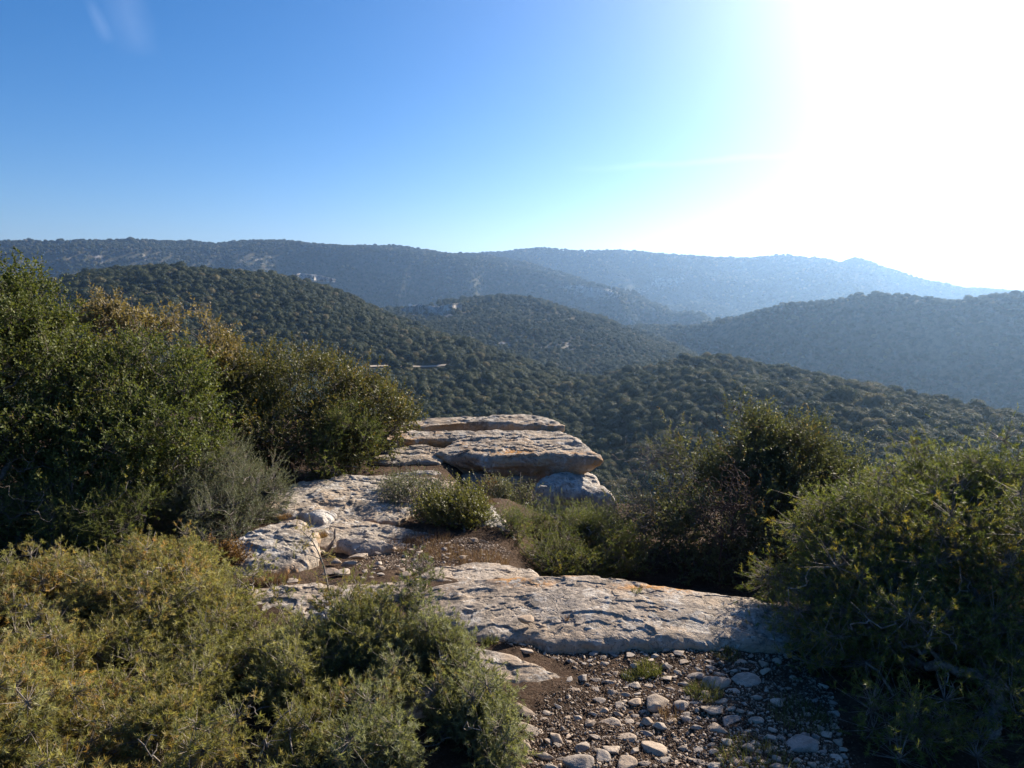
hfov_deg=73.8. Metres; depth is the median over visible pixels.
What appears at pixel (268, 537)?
boulder
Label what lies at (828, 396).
oak tree
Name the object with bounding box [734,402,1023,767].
juniper bush
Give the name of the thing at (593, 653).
stone
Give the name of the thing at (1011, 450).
oak tree
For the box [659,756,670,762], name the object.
stone
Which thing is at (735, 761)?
stone
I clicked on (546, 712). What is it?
stone
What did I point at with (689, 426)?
oak tree
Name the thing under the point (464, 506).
box shrub
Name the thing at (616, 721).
stone
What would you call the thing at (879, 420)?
oak tree
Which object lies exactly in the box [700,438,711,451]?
oak tree
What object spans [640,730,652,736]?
stone
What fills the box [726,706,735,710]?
stone
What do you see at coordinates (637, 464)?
oak tree
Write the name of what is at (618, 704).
stone
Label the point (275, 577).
dry grass tuft
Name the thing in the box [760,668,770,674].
stone
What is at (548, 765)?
stone
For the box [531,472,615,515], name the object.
limestone block
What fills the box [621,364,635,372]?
oak tree
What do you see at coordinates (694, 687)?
grass tuft
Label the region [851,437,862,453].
oak tree
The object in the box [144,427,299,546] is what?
juniper bush
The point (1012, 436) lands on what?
oak tree
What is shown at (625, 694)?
stone
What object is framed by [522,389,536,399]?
oak tree
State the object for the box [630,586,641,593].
grass tuft
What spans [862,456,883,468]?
oak tree
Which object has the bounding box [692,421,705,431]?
oak tree
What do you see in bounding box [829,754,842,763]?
stone
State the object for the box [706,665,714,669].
stone
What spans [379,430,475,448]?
rock slab
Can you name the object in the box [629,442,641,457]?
oak tree
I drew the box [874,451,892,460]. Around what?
oak tree
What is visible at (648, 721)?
stone
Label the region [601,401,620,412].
oak tree
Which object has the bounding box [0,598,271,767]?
juniper bush
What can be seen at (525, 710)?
stone
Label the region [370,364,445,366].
dirt track
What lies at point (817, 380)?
oak tree
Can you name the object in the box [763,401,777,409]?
oak tree
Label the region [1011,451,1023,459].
oak tree
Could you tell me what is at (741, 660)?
stone
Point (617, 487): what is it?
oak tree
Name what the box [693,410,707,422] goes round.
oak tree
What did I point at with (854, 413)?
oak tree
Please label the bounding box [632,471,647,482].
oak tree
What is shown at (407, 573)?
stone
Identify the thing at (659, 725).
stone
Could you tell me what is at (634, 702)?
stone
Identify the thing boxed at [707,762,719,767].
stone
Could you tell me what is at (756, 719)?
stone
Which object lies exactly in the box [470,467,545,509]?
grey shrub
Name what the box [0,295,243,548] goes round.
holm oak shrub
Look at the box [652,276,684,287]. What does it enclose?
cliff
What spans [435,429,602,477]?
overhanging slab
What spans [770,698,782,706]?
stone
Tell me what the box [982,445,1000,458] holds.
oak tree
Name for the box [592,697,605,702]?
stone
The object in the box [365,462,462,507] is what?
grey shrub
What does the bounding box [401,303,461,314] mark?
cliff
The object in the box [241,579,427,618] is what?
flat slab
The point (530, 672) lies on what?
slab tongue
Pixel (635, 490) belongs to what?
oak tree
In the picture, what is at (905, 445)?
oak tree
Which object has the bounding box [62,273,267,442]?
oak tree
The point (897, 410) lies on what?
oak tree
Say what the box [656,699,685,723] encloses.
grass tuft
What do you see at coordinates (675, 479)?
oak tree
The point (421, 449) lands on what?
limestone block
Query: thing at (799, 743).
stone
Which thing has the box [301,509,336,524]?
rock
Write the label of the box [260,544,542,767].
juniper bush
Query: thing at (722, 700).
stone
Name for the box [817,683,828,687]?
stone
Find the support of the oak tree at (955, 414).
on the hills
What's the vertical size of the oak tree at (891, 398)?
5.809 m
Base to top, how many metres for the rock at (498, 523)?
0.419 m
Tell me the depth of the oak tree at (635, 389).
281.27 m
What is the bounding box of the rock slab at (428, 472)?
[393,470,437,475]
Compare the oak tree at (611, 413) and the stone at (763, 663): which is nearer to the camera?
the stone at (763, 663)
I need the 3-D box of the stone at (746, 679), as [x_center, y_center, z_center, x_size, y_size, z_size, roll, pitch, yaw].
[0.983,1.244,2.855,0.132,0.028,0.077,6,19,-12]
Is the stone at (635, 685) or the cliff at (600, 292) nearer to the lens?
the stone at (635, 685)
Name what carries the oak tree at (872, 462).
on the hills
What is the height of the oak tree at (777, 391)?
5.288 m
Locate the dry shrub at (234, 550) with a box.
[203,528,255,567]
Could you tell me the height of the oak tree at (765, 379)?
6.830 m
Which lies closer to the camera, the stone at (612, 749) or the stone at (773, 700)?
the stone at (612, 749)
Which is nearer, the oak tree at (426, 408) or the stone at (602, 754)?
the stone at (602, 754)
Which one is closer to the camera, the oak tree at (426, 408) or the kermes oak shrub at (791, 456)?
the kermes oak shrub at (791, 456)
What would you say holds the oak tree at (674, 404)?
on the hills
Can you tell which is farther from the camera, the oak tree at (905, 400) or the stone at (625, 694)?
the oak tree at (905, 400)
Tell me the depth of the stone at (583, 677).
2.88 m
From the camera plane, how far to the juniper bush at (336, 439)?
6.14 m
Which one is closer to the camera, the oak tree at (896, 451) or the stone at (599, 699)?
the stone at (599, 699)
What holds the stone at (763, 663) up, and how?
on the ground
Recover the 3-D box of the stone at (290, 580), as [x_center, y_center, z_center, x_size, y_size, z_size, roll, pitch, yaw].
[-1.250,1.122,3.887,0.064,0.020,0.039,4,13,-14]
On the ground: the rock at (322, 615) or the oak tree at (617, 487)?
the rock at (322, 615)
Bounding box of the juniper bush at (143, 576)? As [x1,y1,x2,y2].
[0,519,278,706]
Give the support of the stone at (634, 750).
on the ground
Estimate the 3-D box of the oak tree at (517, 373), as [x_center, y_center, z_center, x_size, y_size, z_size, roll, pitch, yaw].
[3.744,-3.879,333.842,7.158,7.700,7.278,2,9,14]
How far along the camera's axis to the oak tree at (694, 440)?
202.53 m
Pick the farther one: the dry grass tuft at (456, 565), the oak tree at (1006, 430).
the oak tree at (1006, 430)
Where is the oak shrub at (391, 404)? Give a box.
[175,326,430,485]
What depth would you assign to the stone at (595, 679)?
2.89 m
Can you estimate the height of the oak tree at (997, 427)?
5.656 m
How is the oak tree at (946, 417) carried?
on the hills
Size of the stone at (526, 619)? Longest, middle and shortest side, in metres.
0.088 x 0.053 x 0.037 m
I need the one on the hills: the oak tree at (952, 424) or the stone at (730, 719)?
the oak tree at (952, 424)
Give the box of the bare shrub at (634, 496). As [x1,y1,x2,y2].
[596,420,706,561]
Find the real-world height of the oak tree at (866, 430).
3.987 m
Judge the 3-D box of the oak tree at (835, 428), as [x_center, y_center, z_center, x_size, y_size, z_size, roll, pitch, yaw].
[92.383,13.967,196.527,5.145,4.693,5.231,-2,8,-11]
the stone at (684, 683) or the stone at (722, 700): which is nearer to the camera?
the stone at (722, 700)
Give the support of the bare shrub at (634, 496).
on the ground
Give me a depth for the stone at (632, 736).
2.49 m
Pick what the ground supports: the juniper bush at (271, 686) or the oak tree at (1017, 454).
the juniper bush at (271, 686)
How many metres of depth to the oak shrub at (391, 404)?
6.53 m
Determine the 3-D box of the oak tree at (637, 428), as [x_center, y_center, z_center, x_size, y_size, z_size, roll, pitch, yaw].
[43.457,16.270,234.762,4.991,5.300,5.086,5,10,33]
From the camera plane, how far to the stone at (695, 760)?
2.38 m
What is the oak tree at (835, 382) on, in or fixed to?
on the hills
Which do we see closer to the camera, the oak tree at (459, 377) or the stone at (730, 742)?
the stone at (730, 742)
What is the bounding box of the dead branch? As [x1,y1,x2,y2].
[323,528,335,551]
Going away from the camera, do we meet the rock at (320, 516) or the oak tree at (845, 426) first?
the rock at (320, 516)
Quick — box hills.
[0,242,1023,495]
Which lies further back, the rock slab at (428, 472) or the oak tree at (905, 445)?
the oak tree at (905, 445)
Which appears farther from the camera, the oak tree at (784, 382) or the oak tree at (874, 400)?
the oak tree at (784, 382)
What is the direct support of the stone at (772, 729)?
on the ground
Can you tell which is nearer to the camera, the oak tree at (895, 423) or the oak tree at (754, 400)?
the oak tree at (895, 423)
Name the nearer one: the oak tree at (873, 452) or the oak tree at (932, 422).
the oak tree at (873, 452)
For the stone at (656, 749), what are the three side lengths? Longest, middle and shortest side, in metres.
0.099 x 0.079 x 0.035 m
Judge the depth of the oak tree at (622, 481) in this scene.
197.90 m
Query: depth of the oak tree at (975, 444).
167.92 m
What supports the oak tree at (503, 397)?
on the hills
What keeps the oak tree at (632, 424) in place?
on the hills
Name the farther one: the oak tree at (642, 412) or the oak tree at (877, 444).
the oak tree at (642, 412)
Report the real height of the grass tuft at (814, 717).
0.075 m
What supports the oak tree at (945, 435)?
on the hills
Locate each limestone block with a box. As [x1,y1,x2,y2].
[387,444,481,472]
[461,470,540,504]
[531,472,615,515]
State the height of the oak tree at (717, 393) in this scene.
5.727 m
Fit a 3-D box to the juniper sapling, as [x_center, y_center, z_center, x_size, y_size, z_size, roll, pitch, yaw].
[-0.847,0.903,3.093,0.438,0.648,0.169,3,9,20]
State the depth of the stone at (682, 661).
3.00 m
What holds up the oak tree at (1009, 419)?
on the hills
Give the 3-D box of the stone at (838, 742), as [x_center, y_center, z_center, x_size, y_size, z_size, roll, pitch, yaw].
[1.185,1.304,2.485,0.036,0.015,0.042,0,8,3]
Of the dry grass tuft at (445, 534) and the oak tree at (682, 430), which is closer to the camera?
the dry grass tuft at (445, 534)
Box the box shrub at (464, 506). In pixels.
[406,468,498,531]
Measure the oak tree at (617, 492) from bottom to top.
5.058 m
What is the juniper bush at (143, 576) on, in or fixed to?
on the ground
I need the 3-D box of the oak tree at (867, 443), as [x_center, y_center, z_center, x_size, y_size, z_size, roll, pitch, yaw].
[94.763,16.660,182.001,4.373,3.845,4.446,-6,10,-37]
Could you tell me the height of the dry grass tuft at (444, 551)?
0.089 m
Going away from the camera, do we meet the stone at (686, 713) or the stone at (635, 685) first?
the stone at (686, 713)
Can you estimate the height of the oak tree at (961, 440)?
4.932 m
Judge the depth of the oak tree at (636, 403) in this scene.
251.84 m
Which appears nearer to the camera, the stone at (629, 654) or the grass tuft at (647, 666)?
the grass tuft at (647, 666)
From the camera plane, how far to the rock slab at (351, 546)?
4.51 m
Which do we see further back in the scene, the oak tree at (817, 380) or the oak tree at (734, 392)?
the oak tree at (817, 380)
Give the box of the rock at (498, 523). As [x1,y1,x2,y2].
[476,505,515,539]
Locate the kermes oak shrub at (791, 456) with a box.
[571,380,902,591]
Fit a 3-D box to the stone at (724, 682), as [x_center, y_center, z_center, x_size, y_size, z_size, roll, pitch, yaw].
[0.840,1.241,2.833,0.157,0.046,0.086,-11,14,-19]
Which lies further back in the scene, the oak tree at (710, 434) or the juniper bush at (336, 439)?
the oak tree at (710, 434)
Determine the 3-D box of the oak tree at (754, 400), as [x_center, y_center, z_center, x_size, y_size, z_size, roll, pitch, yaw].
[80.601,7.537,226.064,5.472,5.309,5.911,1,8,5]
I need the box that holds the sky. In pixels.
[0,0,1023,276]
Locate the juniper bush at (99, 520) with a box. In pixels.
[0,454,205,564]
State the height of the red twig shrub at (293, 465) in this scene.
0.735 m
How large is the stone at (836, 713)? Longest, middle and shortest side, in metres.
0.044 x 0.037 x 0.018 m
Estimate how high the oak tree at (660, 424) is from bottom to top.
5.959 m
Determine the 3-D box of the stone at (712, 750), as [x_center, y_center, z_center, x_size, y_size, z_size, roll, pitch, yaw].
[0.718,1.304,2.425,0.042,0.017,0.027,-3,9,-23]
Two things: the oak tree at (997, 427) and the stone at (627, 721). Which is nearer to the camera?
the stone at (627, 721)
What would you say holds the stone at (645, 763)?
on the ground
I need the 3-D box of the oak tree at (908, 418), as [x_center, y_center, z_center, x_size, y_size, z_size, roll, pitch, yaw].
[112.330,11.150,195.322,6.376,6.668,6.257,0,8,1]
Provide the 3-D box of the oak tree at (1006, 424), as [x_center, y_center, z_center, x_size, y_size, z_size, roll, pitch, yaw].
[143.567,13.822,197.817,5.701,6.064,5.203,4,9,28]
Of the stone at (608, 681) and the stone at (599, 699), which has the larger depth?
the stone at (608, 681)
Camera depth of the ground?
2.87 m
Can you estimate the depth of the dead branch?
4.56 m
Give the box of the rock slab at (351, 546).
[336,537,394,555]
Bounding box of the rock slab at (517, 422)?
[408,414,564,432]
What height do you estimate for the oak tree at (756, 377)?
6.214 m
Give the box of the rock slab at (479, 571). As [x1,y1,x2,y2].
[415,562,538,581]
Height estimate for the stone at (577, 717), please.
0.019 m
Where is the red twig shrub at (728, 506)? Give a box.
[677,431,764,587]
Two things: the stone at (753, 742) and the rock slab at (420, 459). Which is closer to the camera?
the stone at (753, 742)
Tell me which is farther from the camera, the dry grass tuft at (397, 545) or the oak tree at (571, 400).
the oak tree at (571, 400)
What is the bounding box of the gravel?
[340,535,865,767]
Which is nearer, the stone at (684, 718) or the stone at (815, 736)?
the stone at (815, 736)
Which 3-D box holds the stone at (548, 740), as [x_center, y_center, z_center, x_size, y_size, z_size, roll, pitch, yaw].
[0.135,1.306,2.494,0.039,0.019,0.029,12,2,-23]
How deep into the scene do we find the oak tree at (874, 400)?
210.62 m
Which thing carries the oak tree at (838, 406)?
on the hills
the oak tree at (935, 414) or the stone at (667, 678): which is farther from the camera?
the oak tree at (935, 414)
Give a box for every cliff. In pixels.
[293,273,334,282]
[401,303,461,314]
[563,285,619,297]
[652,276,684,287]
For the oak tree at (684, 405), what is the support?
on the hills
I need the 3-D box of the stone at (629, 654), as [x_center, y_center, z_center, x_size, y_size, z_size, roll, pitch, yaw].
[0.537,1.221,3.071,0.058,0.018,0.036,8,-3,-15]
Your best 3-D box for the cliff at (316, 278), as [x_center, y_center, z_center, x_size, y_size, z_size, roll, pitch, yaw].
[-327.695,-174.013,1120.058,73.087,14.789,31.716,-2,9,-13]
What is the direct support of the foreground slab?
on the ground
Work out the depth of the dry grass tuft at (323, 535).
4.75 m
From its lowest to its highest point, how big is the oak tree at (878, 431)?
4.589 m
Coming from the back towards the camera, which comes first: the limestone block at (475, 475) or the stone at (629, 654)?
the limestone block at (475, 475)
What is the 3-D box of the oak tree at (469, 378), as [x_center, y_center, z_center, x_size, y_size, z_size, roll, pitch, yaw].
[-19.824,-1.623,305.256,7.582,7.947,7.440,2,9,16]
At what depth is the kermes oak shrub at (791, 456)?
5.55 m
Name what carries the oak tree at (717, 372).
on the hills
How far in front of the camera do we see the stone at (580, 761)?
2.35 m
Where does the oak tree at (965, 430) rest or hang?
on the hills
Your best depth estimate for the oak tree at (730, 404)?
220.68 m
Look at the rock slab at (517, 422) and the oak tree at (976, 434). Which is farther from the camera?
the oak tree at (976, 434)
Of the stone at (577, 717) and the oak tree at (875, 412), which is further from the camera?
the oak tree at (875, 412)
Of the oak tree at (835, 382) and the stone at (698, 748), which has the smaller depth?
the stone at (698, 748)
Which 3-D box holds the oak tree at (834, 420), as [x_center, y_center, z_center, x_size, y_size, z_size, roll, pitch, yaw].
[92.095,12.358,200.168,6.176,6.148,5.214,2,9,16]
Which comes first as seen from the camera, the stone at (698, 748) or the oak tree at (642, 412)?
the stone at (698, 748)
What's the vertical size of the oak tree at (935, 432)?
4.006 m
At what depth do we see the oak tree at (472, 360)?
339.16 m
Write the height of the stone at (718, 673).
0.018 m
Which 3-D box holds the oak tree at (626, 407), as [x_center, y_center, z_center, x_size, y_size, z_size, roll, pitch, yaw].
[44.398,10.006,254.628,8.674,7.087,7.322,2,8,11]
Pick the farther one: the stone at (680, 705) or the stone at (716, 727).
the stone at (680, 705)
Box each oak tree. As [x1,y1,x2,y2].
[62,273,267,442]
[421,405,434,417]
[433,351,446,363]
[450,356,462,362]
[457,372,469,378]
[461,371,475,383]
[466,354,479,367]
[480,371,495,385]
[496,393,509,403]
[513,368,525,378]
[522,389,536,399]
[554,381,573,390]
[560,396,574,403]
[574,379,584,386]
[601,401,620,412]
[607,409,618,417]
[609,488,625,496]
[615,478,626,485]
[615,484,627,493]
[619,401,637,414]
[620,380,634,390]
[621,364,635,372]
[626,481,641,493]
[627,385,642,396]
[627,458,640,469]
[629,420,641,427]
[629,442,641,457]
[629,485,641,494]
[630,400,644,409]
[630,423,644,433]
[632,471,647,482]
[636,441,650,454]
[636,460,645,470]
[638,408,650,417]
[639,472,666,490]
[653,418,673,429]
[655,430,671,443]
[657,364,670,373]
[657,458,671,469]
[664,405,679,420]
[667,401,680,412]
[667,472,681,483]
[671,391,688,402]
[672,427,687,440]
[679,365,694,375]
[679,400,692,410]
[684,423,695,430]
[684,437,702,451]
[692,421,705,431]
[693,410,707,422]
[698,428,712,438]
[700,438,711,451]
[702,432,717,438]
[706,436,715,451]
[707,385,721,393]
[707,413,727,428]
[709,368,726,378]
[711,388,723,401]
[723,401,744,418]
[726,389,740,396]
[747,398,763,406]
[749,376,763,381]
[757,376,770,382]
[757,386,770,399]
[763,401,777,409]
[772,386,787,397]
[777,377,794,387]
[809,377,826,383]
[817,416,837,431]
[823,390,837,401]
[823,424,843,434]
[826,378,844,386]
[831,402,844,411]
[831,430,849,437]
[834,435,860,455]
[838,421,852,431]
[847,411,857,418]
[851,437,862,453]
[853,392,887,409]
[853,409,875,422]
[860,417,874,428]
[860,427,871,438]
[860,439,875,450]
[862,448,875,457]
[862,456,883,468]
[863,458,884,473]
[869,407,886,418]
[870,417,886,427]
[870,425,891,438]
[871,442,890,451]
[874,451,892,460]
[876,444,894,455]
[881,406,894,412]
[885,395,897,402]
[885,414,896,423]
[888,418,906,430]
[892,408,901,413]
[892,443,904,455]
[894,430,915,442]
[895,411,918,426]
[896,397,911,403]
[897,443,921,454]
[902,403,934,420]
[916,420,924,426]
[924,418,936,423]
[928,420,947,430]
[929,409,939,418]
[929,429,939,435]
[937,432,957,443]
[939,414,958,424]
[940,420,957,427]
[944,429,961,440]
[948,412,965,418]
[952,423,977,435]
[956,436,971,446]
[959,438,984,451]
[966,398,988,408]
[968,430,992,445]
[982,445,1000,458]
[987,423,1005,433]
[997,432,1015,441]
[999,428,1019,434]
[1000,422,1017,430]
[1002,417,1018,423]
[1006,448,1022,457]
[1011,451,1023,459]
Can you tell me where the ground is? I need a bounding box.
[0,411,1023,767]
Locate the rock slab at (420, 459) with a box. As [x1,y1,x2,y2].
[370,453,443,465]
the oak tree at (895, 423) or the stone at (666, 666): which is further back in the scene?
the oak tree at (895, 423)
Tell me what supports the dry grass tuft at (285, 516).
on the bedrock ledge at (346, 527)
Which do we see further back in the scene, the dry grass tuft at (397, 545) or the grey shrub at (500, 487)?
the grey shrub at (500, 487)
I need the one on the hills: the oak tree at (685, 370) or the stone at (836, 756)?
the oak tree at (685, 370)
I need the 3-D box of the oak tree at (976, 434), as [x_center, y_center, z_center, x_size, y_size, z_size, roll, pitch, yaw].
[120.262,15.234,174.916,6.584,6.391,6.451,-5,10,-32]
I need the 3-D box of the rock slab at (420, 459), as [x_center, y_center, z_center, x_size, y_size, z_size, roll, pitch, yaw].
[-1.103,0.816,7.203,0.813,0.150,0.378,0,8,0]
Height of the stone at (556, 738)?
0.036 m
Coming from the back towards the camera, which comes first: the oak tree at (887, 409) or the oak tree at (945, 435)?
the oak tree at (887, 409)
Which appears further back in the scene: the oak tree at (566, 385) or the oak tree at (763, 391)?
the oak tree at (566, 385)
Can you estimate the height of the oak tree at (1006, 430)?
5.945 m
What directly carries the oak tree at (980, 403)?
on the hills
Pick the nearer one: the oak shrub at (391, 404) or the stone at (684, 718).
the stone at (684, 718)
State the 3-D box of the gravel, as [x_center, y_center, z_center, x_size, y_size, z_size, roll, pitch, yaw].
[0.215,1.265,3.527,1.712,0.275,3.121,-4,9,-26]
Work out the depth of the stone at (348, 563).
4.17 m
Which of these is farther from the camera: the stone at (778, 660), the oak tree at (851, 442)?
the oak tree at (851, 442)
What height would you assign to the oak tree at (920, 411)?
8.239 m
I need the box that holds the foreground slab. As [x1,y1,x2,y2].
[408,575,812,653]
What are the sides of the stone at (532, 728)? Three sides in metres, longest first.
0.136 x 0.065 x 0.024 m
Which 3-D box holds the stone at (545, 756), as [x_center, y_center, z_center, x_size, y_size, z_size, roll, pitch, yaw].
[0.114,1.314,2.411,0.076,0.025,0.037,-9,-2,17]
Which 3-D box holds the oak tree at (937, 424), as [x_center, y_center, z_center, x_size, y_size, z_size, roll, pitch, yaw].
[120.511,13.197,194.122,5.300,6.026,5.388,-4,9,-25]
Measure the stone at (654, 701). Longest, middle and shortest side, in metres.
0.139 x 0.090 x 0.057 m
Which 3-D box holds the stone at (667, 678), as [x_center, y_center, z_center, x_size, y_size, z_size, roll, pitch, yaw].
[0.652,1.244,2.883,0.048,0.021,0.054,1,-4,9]
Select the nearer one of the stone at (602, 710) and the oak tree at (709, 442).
the stone at (602, 710)
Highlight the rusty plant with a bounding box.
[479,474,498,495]
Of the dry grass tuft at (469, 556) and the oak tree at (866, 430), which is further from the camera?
the oak tree at (866, 430)
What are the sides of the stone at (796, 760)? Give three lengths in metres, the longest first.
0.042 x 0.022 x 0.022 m
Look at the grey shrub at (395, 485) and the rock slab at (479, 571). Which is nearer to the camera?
the rock slab at (479, 571)
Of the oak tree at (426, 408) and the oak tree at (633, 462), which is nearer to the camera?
the oak tree at (633, 462)
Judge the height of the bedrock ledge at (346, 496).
0.436 m
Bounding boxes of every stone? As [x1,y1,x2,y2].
[286,578,297,582]
[322,568,337,574]
[330,558,341,563]
[334,568,349,575]
[341,561,356,566]
[348,553,367,558]
[399,571,411,578]
[512,703,534,717]
[516,722,543,735]
[517,615,533,622]
[520,648,532,653]
[535,752,553,759]
[542,710,553,715]
[542,763,557,767]
[545,738,552,743]
[550,732,563,742]
[563,754,593,767]
[573,715,581,720]
[574,741,589,752]
[578,674,586,680]
[585,720,595,726]
[589,651,597,655]
[589,734,600,739]
[590,678,600,681]
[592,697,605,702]
[596,749,610,761]
[598,717,620,725]
[599,708,608,712]
[602,679,615,683]
[603,746,620,753]
[607,689,617,695]
[613,711,622,717]
[615,701,623,708]
[617,733,636,742]
[617,755,637,767]
[621,692,630,696]
[624,719,633,723]
[626,652,634,656]
[628,682,640,687]
[628,698,641,705]
[630,747,638,753]
[638,761,650,765]
[640,717,653,725]
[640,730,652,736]
[641,741,667,756]
[647,694,668,712]
[652,713,659,717]
[653,722,666,729]
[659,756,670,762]
[661,663,672,668]
[662,676,671,680]
[672,650,683,655]
[673,700,688,710]
[678,745,687,750]
[679,681,687,686]
[680,659,688,663]
[680,715,691,722]
[681,712,690,716]
[687,672,703,679]
[690,724,702,729]
[693,746,702,752]
[693,759,704,764]
[700,705,722,714]
[701,676,730,689]
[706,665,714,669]
[707,722,728,733]
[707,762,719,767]
[709,749,717,753]
[713,671,724,675]
[715,698,727,703]
[721,738,732,745]
[722,715,740,726]
[725,688,739,693]
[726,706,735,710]
[730,757,740,764]
[731,672,760,687]
[735,659,746,662]
[742,743,754,751]
[750,695,762,699]
[750,716,763,723]
[750,740,761,746]
[758,660,768,666]
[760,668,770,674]
[763,734,775,739]
[768,727,777,732]
[769,763,783,767]
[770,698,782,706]
[772,658,781,664]
[772,755,781,761]
[785,734,818,752]
[793,758,802,762]
[807,762,816,767]
[812,733,819,738]
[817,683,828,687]
[819,731,831,737]
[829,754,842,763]
[831,710,839,716]
[833,739,842,745]
[838,746,847,751]
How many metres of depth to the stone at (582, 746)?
2.45 m
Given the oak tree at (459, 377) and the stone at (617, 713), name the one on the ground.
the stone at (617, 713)
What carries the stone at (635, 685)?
on the ground
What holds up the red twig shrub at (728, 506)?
on the ground
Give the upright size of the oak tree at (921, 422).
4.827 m
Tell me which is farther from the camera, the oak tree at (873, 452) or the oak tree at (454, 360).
the oak tree at (454, 360)
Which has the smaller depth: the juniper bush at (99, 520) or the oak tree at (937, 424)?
the juniper bush at (99, 520)
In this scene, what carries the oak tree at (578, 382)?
on the hills
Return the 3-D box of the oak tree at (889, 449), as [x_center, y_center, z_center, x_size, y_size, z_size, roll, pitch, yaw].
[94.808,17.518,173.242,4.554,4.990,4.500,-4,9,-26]
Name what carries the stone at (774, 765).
on the ground
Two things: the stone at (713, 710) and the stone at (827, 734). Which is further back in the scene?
the stone at (713, 710)
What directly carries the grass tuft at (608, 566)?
on the ground
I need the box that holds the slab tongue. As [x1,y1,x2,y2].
[395,648,559,719]
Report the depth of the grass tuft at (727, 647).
3.05 m
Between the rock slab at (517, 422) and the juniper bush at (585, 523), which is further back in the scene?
the rock slab at (517, 422)
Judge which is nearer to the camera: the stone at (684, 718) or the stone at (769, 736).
the stone at (769, 736)
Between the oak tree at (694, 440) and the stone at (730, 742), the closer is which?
the stone at (730, 742)
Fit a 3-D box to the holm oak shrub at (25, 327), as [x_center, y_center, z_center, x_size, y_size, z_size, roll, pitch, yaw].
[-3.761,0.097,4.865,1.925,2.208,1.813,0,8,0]
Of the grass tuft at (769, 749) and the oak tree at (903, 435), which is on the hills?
the oak tree at (903, 435)
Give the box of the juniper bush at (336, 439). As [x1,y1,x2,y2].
[295,389,391,482]
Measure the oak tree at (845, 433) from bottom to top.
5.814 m
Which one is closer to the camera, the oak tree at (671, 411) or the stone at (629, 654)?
the stone at (629, 654)
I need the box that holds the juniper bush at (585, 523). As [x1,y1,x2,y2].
[482,487,653,578]
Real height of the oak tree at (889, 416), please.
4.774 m
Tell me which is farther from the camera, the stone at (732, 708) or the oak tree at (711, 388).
the oak tree at (711, 388)
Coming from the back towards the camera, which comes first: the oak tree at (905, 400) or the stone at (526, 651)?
the oak tree at (905, 400)
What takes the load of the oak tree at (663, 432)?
on the hills
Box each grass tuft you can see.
[248,567,293,585]
[277,513,292,519]
[319,530,331,537]
[383,532,421,552]
[406,525,454,543]
[416,541,465,561]
[441,561,472,569]
[455,545,510,564]
[481,634,498,644]
[575,549,638,574]
[621,667,640,681]
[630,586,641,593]
[632,656,662,679]
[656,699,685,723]
[682,675,723,702]
[712,644,742,661]
[712,730,801,767]
[764,690,840,736]
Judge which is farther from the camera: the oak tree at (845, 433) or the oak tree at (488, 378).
the oak tree at (488, 378)
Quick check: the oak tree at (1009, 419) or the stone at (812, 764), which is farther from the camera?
the oak tree at (1009, 419)
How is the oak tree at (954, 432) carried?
on the hills
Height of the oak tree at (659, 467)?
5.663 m
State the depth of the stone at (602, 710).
2.67 m
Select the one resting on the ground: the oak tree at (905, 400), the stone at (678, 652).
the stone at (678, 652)
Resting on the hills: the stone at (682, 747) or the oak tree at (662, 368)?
the oak tree at (662, 368)
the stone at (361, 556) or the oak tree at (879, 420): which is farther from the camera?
the oak tree at (879, 420)
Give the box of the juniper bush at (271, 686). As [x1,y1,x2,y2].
[115,561,424,767]
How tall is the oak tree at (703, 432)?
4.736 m
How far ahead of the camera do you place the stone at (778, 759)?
2.37 m
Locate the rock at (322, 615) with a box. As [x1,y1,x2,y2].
[307,606,334,624]
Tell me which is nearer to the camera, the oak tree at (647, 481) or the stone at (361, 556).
the stone at (361, 556)
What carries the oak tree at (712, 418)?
on the hills
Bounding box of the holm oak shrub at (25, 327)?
[0,244,121,549]
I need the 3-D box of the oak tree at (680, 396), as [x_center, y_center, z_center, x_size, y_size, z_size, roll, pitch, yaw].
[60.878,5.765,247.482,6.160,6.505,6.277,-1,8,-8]
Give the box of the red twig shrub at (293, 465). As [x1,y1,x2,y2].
[234,406,321,482]
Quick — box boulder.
[224,519,320,577]
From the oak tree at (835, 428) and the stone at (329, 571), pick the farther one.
the oak tree at (835, 428)
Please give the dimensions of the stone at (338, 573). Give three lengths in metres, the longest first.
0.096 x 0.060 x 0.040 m
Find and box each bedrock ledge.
[258,474,454,525]
[306,517,433,555]
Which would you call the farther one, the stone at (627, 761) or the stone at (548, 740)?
the stone at (548, 740)
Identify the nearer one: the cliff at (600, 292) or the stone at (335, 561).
the stone at (335, 561)
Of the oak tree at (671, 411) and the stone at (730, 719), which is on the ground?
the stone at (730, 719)
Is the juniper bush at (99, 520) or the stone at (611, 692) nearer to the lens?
the stone at (611, 692)
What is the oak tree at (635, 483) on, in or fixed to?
on the hills

